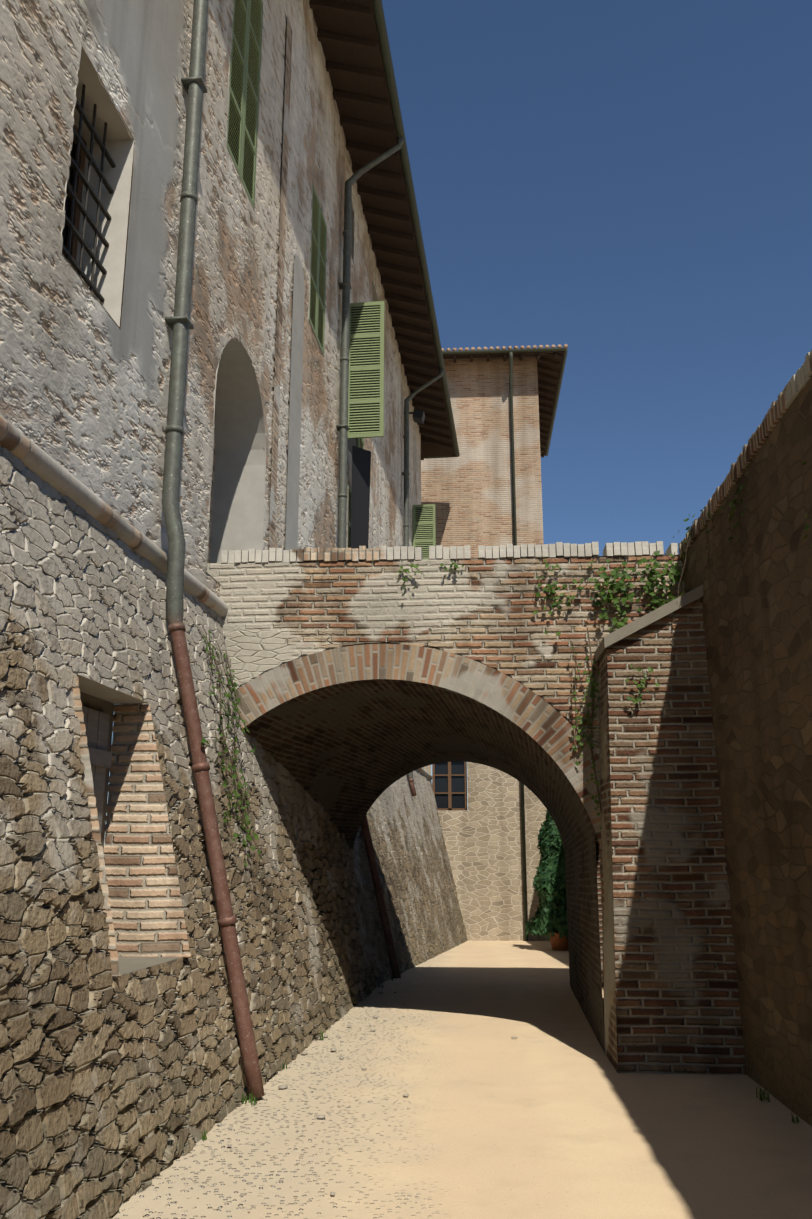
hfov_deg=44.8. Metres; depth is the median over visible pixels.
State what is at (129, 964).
recess sill
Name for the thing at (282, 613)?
bridge face
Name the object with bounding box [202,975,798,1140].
weed tufts
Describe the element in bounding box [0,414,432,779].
cordon moulding
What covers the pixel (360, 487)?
doorway
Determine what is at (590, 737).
climber stems
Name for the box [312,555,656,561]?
joint
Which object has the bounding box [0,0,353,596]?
wall
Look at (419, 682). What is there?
arch ring lips
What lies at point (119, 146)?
window reveals
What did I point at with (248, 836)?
hanging creeper
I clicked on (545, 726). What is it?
arch ring
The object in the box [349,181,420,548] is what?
wall
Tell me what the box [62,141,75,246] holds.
window
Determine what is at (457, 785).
window glass
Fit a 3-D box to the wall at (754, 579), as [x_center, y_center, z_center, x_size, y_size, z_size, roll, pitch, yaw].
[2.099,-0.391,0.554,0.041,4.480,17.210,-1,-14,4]
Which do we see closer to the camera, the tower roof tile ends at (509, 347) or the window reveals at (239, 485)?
the window reveals at (239, 485)
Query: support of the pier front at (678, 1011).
on the ground
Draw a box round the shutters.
[227,0,435,558]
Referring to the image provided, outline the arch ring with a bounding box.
[235,644,611,849]
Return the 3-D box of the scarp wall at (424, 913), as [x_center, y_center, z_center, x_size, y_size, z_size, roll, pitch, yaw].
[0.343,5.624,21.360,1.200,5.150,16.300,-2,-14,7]
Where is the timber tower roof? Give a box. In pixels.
[443,351,563,457]
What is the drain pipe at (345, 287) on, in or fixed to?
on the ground
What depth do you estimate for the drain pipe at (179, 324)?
7.82 m
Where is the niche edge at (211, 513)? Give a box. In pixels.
[207,436,214,562]
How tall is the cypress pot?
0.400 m
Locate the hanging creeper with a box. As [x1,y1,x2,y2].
[203,489,721,865]
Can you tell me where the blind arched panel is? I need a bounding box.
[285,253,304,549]
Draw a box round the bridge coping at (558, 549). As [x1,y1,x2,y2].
[221,541,677,563]
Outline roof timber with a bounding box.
[309,0,454,459]
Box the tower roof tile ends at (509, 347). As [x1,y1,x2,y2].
[442,344,567,351]
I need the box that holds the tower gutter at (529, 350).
[442,348,567,455]
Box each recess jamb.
[71,674,120,977]
[104,704,190,956]
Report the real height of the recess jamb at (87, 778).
1.650 m
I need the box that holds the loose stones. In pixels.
[217,992,517,1194]
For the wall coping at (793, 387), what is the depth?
6.89 m
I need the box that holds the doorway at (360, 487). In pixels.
[351,445,370,548]
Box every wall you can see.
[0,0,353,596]
[0,445,383,1218]
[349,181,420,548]
[354,770,467,981]
[421,358,549,940]
[682,375,811,1126]
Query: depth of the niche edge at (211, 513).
11.34 m
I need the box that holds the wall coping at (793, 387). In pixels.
[678,350,811,557]
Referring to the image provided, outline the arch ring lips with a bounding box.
[235,642,598,844]
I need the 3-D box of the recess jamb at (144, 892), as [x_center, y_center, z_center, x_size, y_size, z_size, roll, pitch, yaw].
[-1.700,1.445,6.567,0.637,1.650,0.001,-2,-14,7]
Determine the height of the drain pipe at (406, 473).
10.859 m
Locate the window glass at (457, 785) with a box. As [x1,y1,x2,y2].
[435,761,464,807]
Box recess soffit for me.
[77,674,146,703]
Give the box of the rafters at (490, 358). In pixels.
[443,348,540,453]
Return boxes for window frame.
[62,123,86,268]
[432,762,466,809]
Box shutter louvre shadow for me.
[228,0,432,556]
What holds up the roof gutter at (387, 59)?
attached to the roof timber
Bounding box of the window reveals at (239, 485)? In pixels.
[206,1,412,584]
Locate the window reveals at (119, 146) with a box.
[60,41,133,327]
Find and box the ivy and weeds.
[201,461,811,828]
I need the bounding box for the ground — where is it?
[111,941,811,1218]
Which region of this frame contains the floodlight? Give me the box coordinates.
[409,408,424,423]
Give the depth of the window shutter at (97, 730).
6.41 m
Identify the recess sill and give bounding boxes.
[112,956,182,982]
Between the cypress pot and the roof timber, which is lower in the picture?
the cypress pot
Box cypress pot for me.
[550,931,568,950]
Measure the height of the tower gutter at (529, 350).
0.070 m
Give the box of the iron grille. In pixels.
[62,84,115,301]
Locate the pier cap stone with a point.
(653, 617)
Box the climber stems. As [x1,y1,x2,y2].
[212,628,601,823]
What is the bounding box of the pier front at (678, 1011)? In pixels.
[607,598,745,1074]
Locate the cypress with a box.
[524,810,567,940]
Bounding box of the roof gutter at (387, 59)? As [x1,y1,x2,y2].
[372,0,459,458]
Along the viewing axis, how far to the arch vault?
10.75 m
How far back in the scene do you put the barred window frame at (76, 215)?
7.57 m
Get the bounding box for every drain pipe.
[162,0,264,1099]
[336,136,402,978]
[401,369,443,795]
[509,352,527,940]
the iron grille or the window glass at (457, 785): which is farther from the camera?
the window glass at (457, 785)
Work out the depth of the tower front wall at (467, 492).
31.49 m
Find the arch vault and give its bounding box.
[243,679,604,1052]
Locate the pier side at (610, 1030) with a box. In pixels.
[598,649,617,1072]
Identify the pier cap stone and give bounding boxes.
[594,585,703,662]
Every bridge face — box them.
[206,555,684,983]
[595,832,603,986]
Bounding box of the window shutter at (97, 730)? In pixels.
[82,706,111,834]
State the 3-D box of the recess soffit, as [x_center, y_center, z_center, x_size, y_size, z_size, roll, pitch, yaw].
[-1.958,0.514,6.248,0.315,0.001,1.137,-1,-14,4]
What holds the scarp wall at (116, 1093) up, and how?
on the ground
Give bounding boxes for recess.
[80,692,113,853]
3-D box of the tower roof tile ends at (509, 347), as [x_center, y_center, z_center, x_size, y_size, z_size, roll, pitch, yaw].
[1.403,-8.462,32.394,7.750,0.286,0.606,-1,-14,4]
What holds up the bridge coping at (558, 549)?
on the bridge face at (282, 613)
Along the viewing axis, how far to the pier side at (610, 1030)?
8.39 m
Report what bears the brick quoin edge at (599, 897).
on the ground
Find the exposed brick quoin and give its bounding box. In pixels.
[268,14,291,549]

